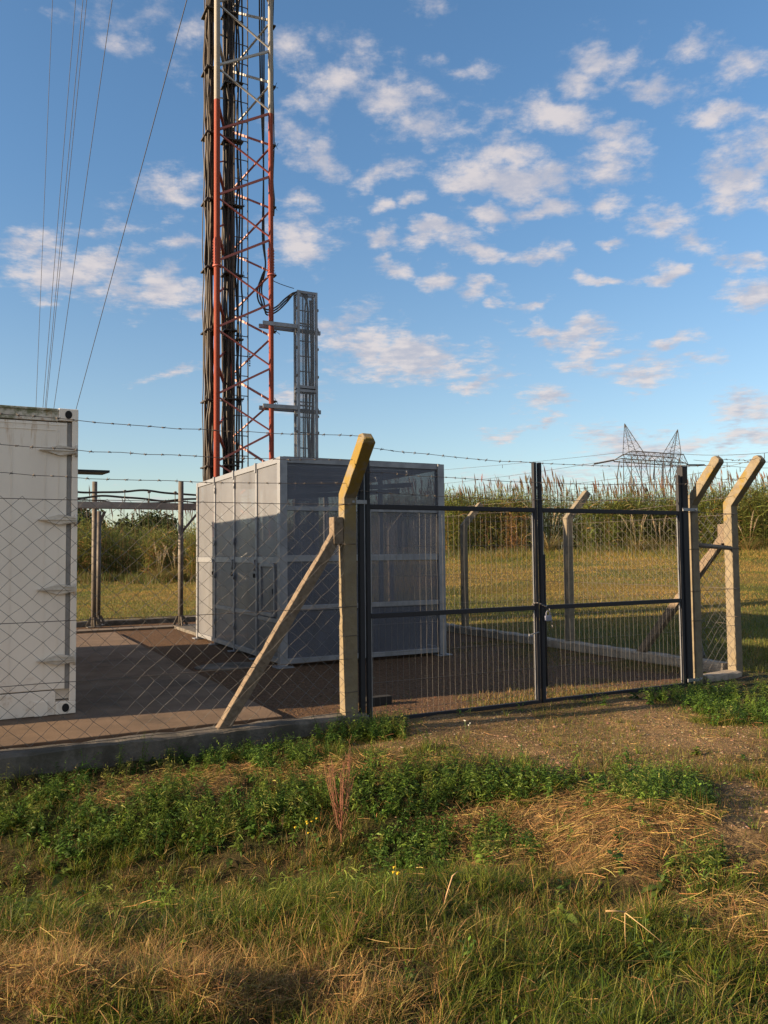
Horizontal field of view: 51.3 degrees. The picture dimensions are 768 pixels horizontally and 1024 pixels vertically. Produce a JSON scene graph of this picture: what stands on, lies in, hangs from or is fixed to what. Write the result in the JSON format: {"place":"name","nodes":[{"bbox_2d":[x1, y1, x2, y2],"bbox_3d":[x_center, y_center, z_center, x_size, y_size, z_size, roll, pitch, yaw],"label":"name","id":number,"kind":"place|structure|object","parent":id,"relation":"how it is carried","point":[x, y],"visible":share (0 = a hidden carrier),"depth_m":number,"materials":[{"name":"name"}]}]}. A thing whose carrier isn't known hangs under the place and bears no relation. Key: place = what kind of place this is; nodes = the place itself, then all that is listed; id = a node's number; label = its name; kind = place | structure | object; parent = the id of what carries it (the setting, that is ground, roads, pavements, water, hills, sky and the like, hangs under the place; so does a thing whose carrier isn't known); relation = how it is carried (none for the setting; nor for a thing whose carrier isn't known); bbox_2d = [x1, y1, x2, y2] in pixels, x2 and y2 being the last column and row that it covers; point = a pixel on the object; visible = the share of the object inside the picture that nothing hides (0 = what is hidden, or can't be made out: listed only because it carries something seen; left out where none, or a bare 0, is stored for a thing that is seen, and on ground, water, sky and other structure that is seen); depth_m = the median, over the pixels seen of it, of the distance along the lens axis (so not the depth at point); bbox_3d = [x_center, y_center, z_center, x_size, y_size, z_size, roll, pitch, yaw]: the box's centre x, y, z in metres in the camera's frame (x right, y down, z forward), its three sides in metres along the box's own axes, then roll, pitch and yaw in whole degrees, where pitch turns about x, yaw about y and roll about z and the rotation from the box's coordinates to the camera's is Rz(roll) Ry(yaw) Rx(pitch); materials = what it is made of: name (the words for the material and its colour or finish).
{"place":"outdoors","nodes":[
{"label":"outdoors","id":0,"kind":"place"},
{"bbox_2d":[0,632,282,749],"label":"pavement","id":1,"kind":"structure","parent":0,"point":[89,716],"depth_m":8.10,"materials":[{"name":"concrete"}]},
{"bbox_2d":[0,405,109,719],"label":"shipping container","id":2,"kind":"object","parent":1,"relation":"on","point":[49,434],"visible":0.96,"depth_m":7.50,"materials":[{"name":"white metal"}]},
{"bbox_2d":[0,419,77,693],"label":"door","id":3,"kind":"structure","parent":2,"relation":"in","point":[47,461],"depth_m":7.49,"materials":[{"name":"white paint"}]},
{"bbox_2d":[141,543,174,582],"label":"pampas grass","id":4,"kind":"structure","parent":0,"point":[159,575],"depth_m":45.27,"materials":[{"name":"green plant"}]},
{"bbox_2d":[159,542,190,581],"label":"pampas grass","id":5,"kind":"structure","parent":0,"point":[174,579],"depth_m":46.18,"materials":[{"name":"green plant"}]},
{"bbox_2d":[0,554,767,1023],"bbox_3d":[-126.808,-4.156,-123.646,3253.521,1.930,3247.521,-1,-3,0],"label":"ground","id":6,"kind":"structure","parent":0,"point":[184,642],"depth_m":6.13,"materials":[{"name":"green plant"}]},
{"bbox_2d":[36,0,52,398],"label":"guy wire","id":7,"kind":"object","parent":6,"relation":"attached to","point":[44,197],"visible":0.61,"depth_m":36.20,"materials":[{"name":"metal"}]},
{"bbox_2d":[77,508,116,561],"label":"round tree","id":8,"kind":"object","parent":6,"relation":"on","point":[84,514],"visible":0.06,"depth_m":69.79,"materials":[{"name":"green plant"}]},
{"bbox_2d":[76,625,173,633],"bbox_3d":[-5.414,2.510,16.623,7.000,0.195,0.400,1,-3,-27],"label":"concrete strip","id":9,"kind":"object","parent":6,"relation":"on","point":[125,629],"visible":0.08,"depth_m":16.53,"materials":[{"name":"grey concrete"}]},
{"bbox_2d":[78,481,195,627],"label":"cable bridge","id":10,"kind":"structure","parent":9,"relation":"on","point":[97,516],"depth_m":16.93,"materials":[{"name":"metal"}]},
{"bbox_2d":[107,515,144,551],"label":"round tree","id":11,"kind":"object","parent":6,"relation":"on","point":[123,522],"visible":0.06,"depth_m":79.24,"materials":[{"name":"green plant"}]},
{"bbox_2d":[115,510,185,552],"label":"round tree","id":12,"kind":"object","parent":6,"relation":"on","point":[156,518],"visible":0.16,"depth_m":77.41,"materials":[{"name":"green plant"}]},
{"bbox_2d":[76,614,246,627],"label":"concrete kerb","id":13,"kind":"structure","parent":6,"relation":"on","point":[130,621],"depth_m":18.05,"materials":[{"name":"grey concrete"}]},
{"bbox_2d":[0,711,367,779],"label":"concrete kerb","id":14,"kind":"structure","parent":6,"relation":"on","point":[22,762],"depth_m":6.29,"materials":[{"name":"grey concrete"}]},
{"bbox_2d":[0,413,374,751],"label":"chain link fence","id":15,"kind":"object","parent":14,"relation":"on","point":[342,530],"visible":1,"depth_m":6.89,"materials":[{"name":"grey metal"}]},
{"bbox_2d":[368,471,695,485],"bbox_3d":[1.732,-0.323,8.165,4.337,0.094,0.039,1,-3,-28],"label":"barbed wire","id":16,"kind":"object","parent":15,"relation":"attached to","point":[542,482],"visible":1,"depth_m":8.10,"materials":[{"name":"grey metal"}]},
{"bbox_2d":[375,448,708,467],"bbox_3d":[1.807,-0.514,8.030,4.327,0.114,0.037,1,-3,-28],"label":"barbed wire","id":17,"kind":"object","parent":15,"relation":"attached to","point":[621,466],"visible":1,"depth_m":7.73,"materials":[{"name":"grey metal"}]},
{"bbox_2d":[194,662,253,670],"bbox_3d":[-2.150,2.144,10.992,0.918,0.072,0.646,1,-3,-27],"label":"concrete pad","id":18,"kind":"object","parent":6,"relation":"on","point":[226,666],"visible":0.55,"depth_m":10.89,"materials":[{"name":"grey concrete"}]},
{"bbox_2d":[174,0,274,635],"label":"lattice tower","id":19,"kind":"structure","parent":6,"relation":"on","point":[218,247],"depth_m":16.70,"materials":[{"name":"red metal"}]},
{"bbox_2d":[43,0,75,402],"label":"guy wire","id":20,"kind":"object","parent":19,"relation":"attached to","point":[59,198],"visible":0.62,"depth_m":33.06,"materials":[{"name":"metal"}]},
{"bbox_2d":[45,2,82,405],"bbox_3d":[-11.033,-18.526,29.267,0.020,42.955,27.924,1,-3,-30],"label":"guy wire","id":21,"kind":"object","parent":19,"relation":"attached to","point":[64,197],"visible":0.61,"depth_m":32.14,"materials":[{"name":"metal"}]},
{"bbox_2d":[46,0,86,407],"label":"guy wire","id":22,"kind":"object","parent":19,"relation":"attached to","point":[67,195],"visible":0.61,"depth_m":31.53,"materials":[{"name":"metal"}]},
{"bbox_2d":[54,2,111,404],"bbox_3d":[-10.811,-11.573,28.902,0.020,29.029,28.076,1,-3,-31],"label":"guy wire","id":23,"kind":"object","parent":19,"relation":"attached to","point":[84,192],"visible":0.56,"depth_m":28.83,"materials":[{"name":"metal"}]},
{"bbox_2d":[76,0,186,408],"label":"guy wire","id":24,"kind":"object","parent":19,"relation":"attached to","point":[135,188],"visible":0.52,"depth_m":22.25,"materials":[{"name":"metal"}]},
{"bbox_2d":[200,0,220,562],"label":"cable bundle","id":25,"kind":"object","parent":19,"relation":"attached to","point":[207,271],"visible":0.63,"depth_m":16.58,"materials":[{"name":"black rubber"}]},
{"bbox_2d":[220,0,239,562],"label":"cable bundle","id":26,"kind":"object","parent":19,"relation":"attached to","point":[228,86],"visible":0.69,"depth_m":16.88,"materials":[{"name":"black rubber"}]},
{"bbox_2d":[234,0,244,470],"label":"cable bundle","id":27,"kind":"object","parent":19,"relation":"attached to","point":[240,206],"visible":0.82,"depth_m":16.99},
{"bbox_2d":[273,2,278,403],"bbox_3d":[-2.680,-37.507,18.676,0.249,73.438,0.181,1,-3,-27],"label":"cable bundle","id":28,"kind":"object","parent":19,"relation":"attached to","point":[274,206],"visible":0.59,"depth_m":17.11,"materials":[{"name":"black rubber"}]},
{"bbox_2d":[256,0,313,563],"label":"feeder cable","id":29,"kind":"object","parent":19,"relation":"attached to","point":[310,441],"visible":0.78,"depth_m":17.16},
{"bbox_2d":[259,290,320,563],"bbox_3d":[-1.931,-1.271,16.936,1.396,6.910,0.305,1,-3,-27],"label":"cable duct","id":30,"kind":"object","parent":19,"relation":"attached to","point":[294,328],"visible":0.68,"depth_m":17.05,"materials":[{"name":"metal"}]},
{"bbox_2d":[294,818,316,849],"bbox_3d":[-0.460,1.924,4.769,0.106,0.164,0.147,-2,-3,23],"label":"flowering weed","id":31,"kind":"object","parent":6,"relation":"on","point":[307,833],"visible":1,"depth_m":4.76,"materials":[{"name":"yellow plant"}]},
{"bbox_2d":[192,456,452,668],"bbox_3d":[-1.281,0.801,13.466,2.770,2.888,4.620,1,-3,-27],"label":"equipment cage","id":32,"kind":"object","parent":6,"relation":"on","point":[272,473],"visible":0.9,"depth_m":12.11,"materials":[{"name":"metal"}]},
{"bbox_2d":[324,734,356,844],"bbox_3d":[-0.272,1.773,4.978,0.206,0.734,0.201,-1,-3,0],"label":"dry weed","id":33,"kind":"object","parent":6,"relation":"on","point":[341,812],"visible":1,"depth_m":4.96,"materials":[{"name":"brown plant"}]},
{"bbox_2d":[352,476,368,715],"bbox_3d":[-0.237,0.799,7.256,0.170,2.628,0.075,1,-4,-34],"label":"gate post","id":34,"kind":"object","parent":6,"relation":"on","point":[360,501],"visible":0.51,"depth_m":7.27,"materials":[{"name":"metal"}]},
{"bbox_2d":[364,459,540,723],"bbox_3d":[0.716,0.709,7.737,1.957,2.480,0.082,1,-3,-27],"label":"gate leaf","id":35,"kind":"object","parent":34,"relation":"attached to","point":[370,615],"visible":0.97,"depth_m":7.70,"materials":[{"name":"paint"}]},
{"bbox_2d":[366,694,391,706],"bbox_3d":[-0.060,1.918,8.110,0.311,0.100,0.100,1,-3,-27],"label":"gate stop","id":36,"kind":"object","parent":6,"relation":"on","point":[379,700],"visible":0.52,"depth_m":8.08,"materials":[{"name":"black metal"}]},
{"bbox_2d":[0,706,767,1023],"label":"grass","id":37,"kind":"structure","parent":6,"relation":"on","point":[289,900],"depth_m":3.12,"materials":[{"name":"green plant"}]},
{"bbox_2d":[0,710,767,1023],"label":"straw","id":38,"kind":"object","parent":6,"relation":"on","point":[582,820],"visible":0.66,"depth_m":3.94,"materials":[{"name":"beige plant"}]},
{"bbox_2d":[0,671,767,1023],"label":"weeds","id":39,"kind":"object","parent":6,"relation":"on","point":[642,785],"visible":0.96,"depth_m":5.21,"materials":[{"name":"green plant"}]},
{"bbox_2d":[392,866,398,889],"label":"flowering weed","id":40,"kind":"object","parent":6,"relation":"on","point":[397,873],"visible":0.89,"depth_m":3.60,"materials":[{"name":"yellow plant"}]},
{"bbox_2d":[76,547,767,672],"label":"field grass","id":41,"kind":"structure","parent":6,"relation":"on","point":[614,554],"depth_m":25.65,"materials":[{"name":"green plant"}]},
{"bbox_2d":[77,474,767,579],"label":"reeds","id":42,"kind":"object","parent":6,"relation":"on","point":[757,503],"visible":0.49,"depth_m":47.43,"materials":[{"name":"green plant"}]},
{"bbox_2d":[77,464,767,556],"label":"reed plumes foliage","id":43,"kind":"object","parent":42,"relation":"attached to","point":[663,490],"visible":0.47,"depth_m":49.94,"materials":[{"name":"green plant"}]},
{"bbox_2d":[442,871,457,911],"bbox_3d":[0.280,1.624,3.398,0.075,0.189,0.027,-1,-3,0],"label":"dry twig","id":44,"kind":"object","parent":6,"relation":"on","point":[448,889],"visible":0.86,"depth_m":3.40,"materials":[{"name":"beige plant"}]},
{"bbox_2d":[443,888,481,911],"bbox_3d":[0.336,1.706,3.495,0.206,0.110,0.226,0,-3,-15],"label":"grass tuft","id":45,"kind":"object","parent":6,"relation":"on","point":[462,903],"visible":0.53,"depth_m":3.48,"materials":[{"name":"green plant"}]},
{"bbox_2d":[328,639,680,718],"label":"yard grass","id":46,"kind":"structure","parent":6,"relation":"on","point":[627,663],"depth_m":10.23,"materials":[{"name":"green plant"}]},
{"bbox_2d":[521,969,552,983],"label":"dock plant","id":47,"kind":"object","parent":6,"relation":"on","point":[535,977],"visible":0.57,"depth_m":2.83,"materials":[{"name":"green plant"}]},
{"bbox_2d":[427,621,727,671],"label":"concrete kerb","id":48,"kind":"structure","parent":6,"relation":"on","point":[632,654],"depth_m":12.08,"materials":[{"name":"grey concrete"}]},
{"bbox_2d":[337,455,765,683],"bbox_3d":[1.773,1.091,15.004,1.120,2.916,12.748,1,-3,-23],"label":"chain link fence","id":49,"kind":"object","parent":48,"relation":"on","point":[726,541],"visible":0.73,"depth_m":9.93,"materials":[{"name":"metal"}]},
{"bbox_2d":[572,964,598,999],"bbox_3d":[0.704,1.654,2.796,0.130,0.077,0.178,-2,-3,25],"label":"broad blade plant","id":50,"kind":"object","parent":6,"relation":"on","point":[583,979],"visible":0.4,"depth_m":2.83,"materials":[{"name":"green plant"}]},
{"bbox_2d":[606,910,662,952],"bbox_3d":[0.957,1.614,3.059,0.205,0.173,0.060,-2,-3,20],"label":"bent straw","id":51,"kind":"object","parent":6,"relation":"on","point":[624,912],"visible":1,"depth_m":3.08,"materials":[{"name":"beige plant"}]},
{"bbox_2d":[613,923,684,968],"bbox_3d":[1.009,1.661,3.014,0.244,0.123,0.355,2,-4,-43],"label":"broad blade plant","id":52,"kind":"object","parent":6,"relation":"on","point":[648,963],"visible":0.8,"depth_m":3.00,"materials":[{"name":"green plant"}]},
{"bbox_2d":[640,517,676,550],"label":"pampas grass","id":53,"kind":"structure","parent":6,"relation":"on","point":[662,543],"depth_m":45.36,"materials":[{"name":"green plant"}]},
{"bbox_2d":[676,466,702,685],"bbox_3d":[3.522,0.825,9.222,0.235,2.708,0.117,1,-3,-27],"label":"gate post","id":54,"kind":"object","parent":6,"relation":"on","point":[682,473],"visible":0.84,"depth_m":9.18,"materials":[{"name":"metal"}]},
{"bbox_2d":[359,490,691,501],"bbox_3d":[1.668,-0.151,8.283,4.346,0.089,0.040,1,-3,-28],"label":"barbed wire","id":55,"kind":"object","parent":54,"relation":"attached to","point":[523,499],"visible":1,"depth_m":8.10,"materials":[{"name":"grey metal"}]},
{"bbox_2d":[536,462,685,702],"bbox_3d":[2.506,0.741,8.690,2.040,2.480,0.043,1,-3,-28],"label":"gate leaf","id":56,"kind":"object","parent":54,"relation":"attached to","point":[542,614],"visible":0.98,"depth_m":8.55,"materials":[{"name":"paint"}]},
{"bbox_2d":[532,602,552,627],"bbox_3d":[1.608,1.058,8.206,0.229,0.273,0.125,1,-3,-30],"label":"gate chain","id":57,"kind":"object","parent":56,"relation":"attached to","point":[544,606],"visible":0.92,"depth_m":8.16,"materials":[{"name":"metal"}]},
{"bbox_2d":[544,610,551,620],"bbox_3d":[1.672,1.057,8.159,0.080,0.106,0.028,1,-3,-28],"label":"padlock","id":58,"kind":"object","parent":57,"relation":"hanging from","point":[548,617],"visible":1,"depth_m":8.15,"materials":[{"name":"metal"}]},
{"bbox_2d":[680,864,716,888],"bbox_3d":[1.440,1.695,3.685,0.200,0.107,0.216,-1,-3,0],"label":"broad blade plant","id":59,"kind":"object","parent":6,"relation":"on","point":[697,878],"visible":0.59,"depth_m":3.70,"materials":[{"name":"green plant"}]},
{"bbox_2d":[655,886,744,915],"bbox_3d":[1.404,1.706,3.528,0.400,0.108,0.158,-2,-3,22],"label":"broad blade plant","id":60,"kind":"object","parent":6,"relation":"on","point":[711,901],"visible":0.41,"depth_m":3.49,"materials":[{"name":"green plant"}]},
{"bbox_2d":[703,670,741,681],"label":"concrete kerb","id":61,"kind":"structure","parent":6,"relation":"on","point":[724,675],"depth_m":9.51,"materials":[{"name":"grey concrete"}]},
{"bbox_2d":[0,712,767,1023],"bbox_3d":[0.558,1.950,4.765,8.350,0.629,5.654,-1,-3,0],"label":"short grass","id":62,"kind":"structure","parent":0,"point":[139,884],"depth_m":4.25,"materials":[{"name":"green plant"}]},
{"bbox_2d":[0,0,767,553],"label":"sky","id":63,"kind":"structure","parent":0,"point":[524,231],"materials":[{"name":"blue"}]},
{"bbox_2d":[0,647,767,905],"bbox_3d":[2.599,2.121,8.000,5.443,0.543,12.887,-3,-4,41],"label":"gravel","id":64,"kind":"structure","parent":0,"point":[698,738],"depth_m":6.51,"materials":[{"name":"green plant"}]},
{"bbox_2d":[77,540,767,585],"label":"rough grass","id":65,"kind":"structure","parent":0,"point":[141,578],"depth_m":44.58,"materials":[{"name":"green plant"}]},
{"bbox_2d":[140,634,708,718],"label":"yard gravel","id":66,"kind":"structure","parent":0,"point":[408,689],"depth_m":9.76,"materials":[{"name":"gravel"}]},
{"bbox_2d":[519,504,568,553],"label":"pampas grass","id":67,"kind":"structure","parent":0,"point":[548,545],"depth_m":44.21,"materials":[{"name":"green plant"}]},
{"bbox_2d":[617,508,661,552],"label":"pampas grass","id":68,"kind":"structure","parent":0,"point":[639,547],"depth_m":44.79,"materials":[{"name":"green plant"}]},
{"bbox_2d":[594,424,704,522],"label":"transmission pylon","id":69,"kind":"object","parent":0,"point":[646,462],"visible":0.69,"depth_m":152.82,"materials":[{"name":"metal"}]},
{"bbox_2d":[420,462,597,485],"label":"power line","id":70,"kind":"object","parent":69,"relation":"attached to","point":[526,473],"visible":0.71,"depth_m":179.05,"materials":[{"name":"metal"}]},
{"bbox_2d":[446,452,622,469],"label":"power line","id":71,"kind":"object","parent":69,"relation":"attached to","point":[536,461],"visible":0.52,"depth_m":183.06,"materials":[{"name":"metal"}]},
{"bbox_2d":[454,478,615,494],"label":"power line","id":72,"kind":"object","parent":69,"relation":"attached to","point":[544,487],"visible":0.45,"depth_m":167.31,"materials":[{"name":"metal"}]},
{"bbox_2d":[448,479,652,499],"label":"power line","id":73,"kind":"object","parent":69,"relation":"attached to","point":[573,489],"visible":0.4,"depth_m":168.14,"materials":[{"name":"metal"}]},
{"bbox_2d":[687,452,767,457],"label":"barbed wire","id":74,"kind":"object","parent":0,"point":[737,454],"visible":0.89,"depth_m":124.52,"materials":[{"name":"metal"}]},
{"bbox_2d":[738,510,767,551],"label":"pampas grass","id":75,"kind":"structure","parent":0,"point":[746,547],"depth_m":45.25,"materials":[{"name":"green plant"}]}
]}

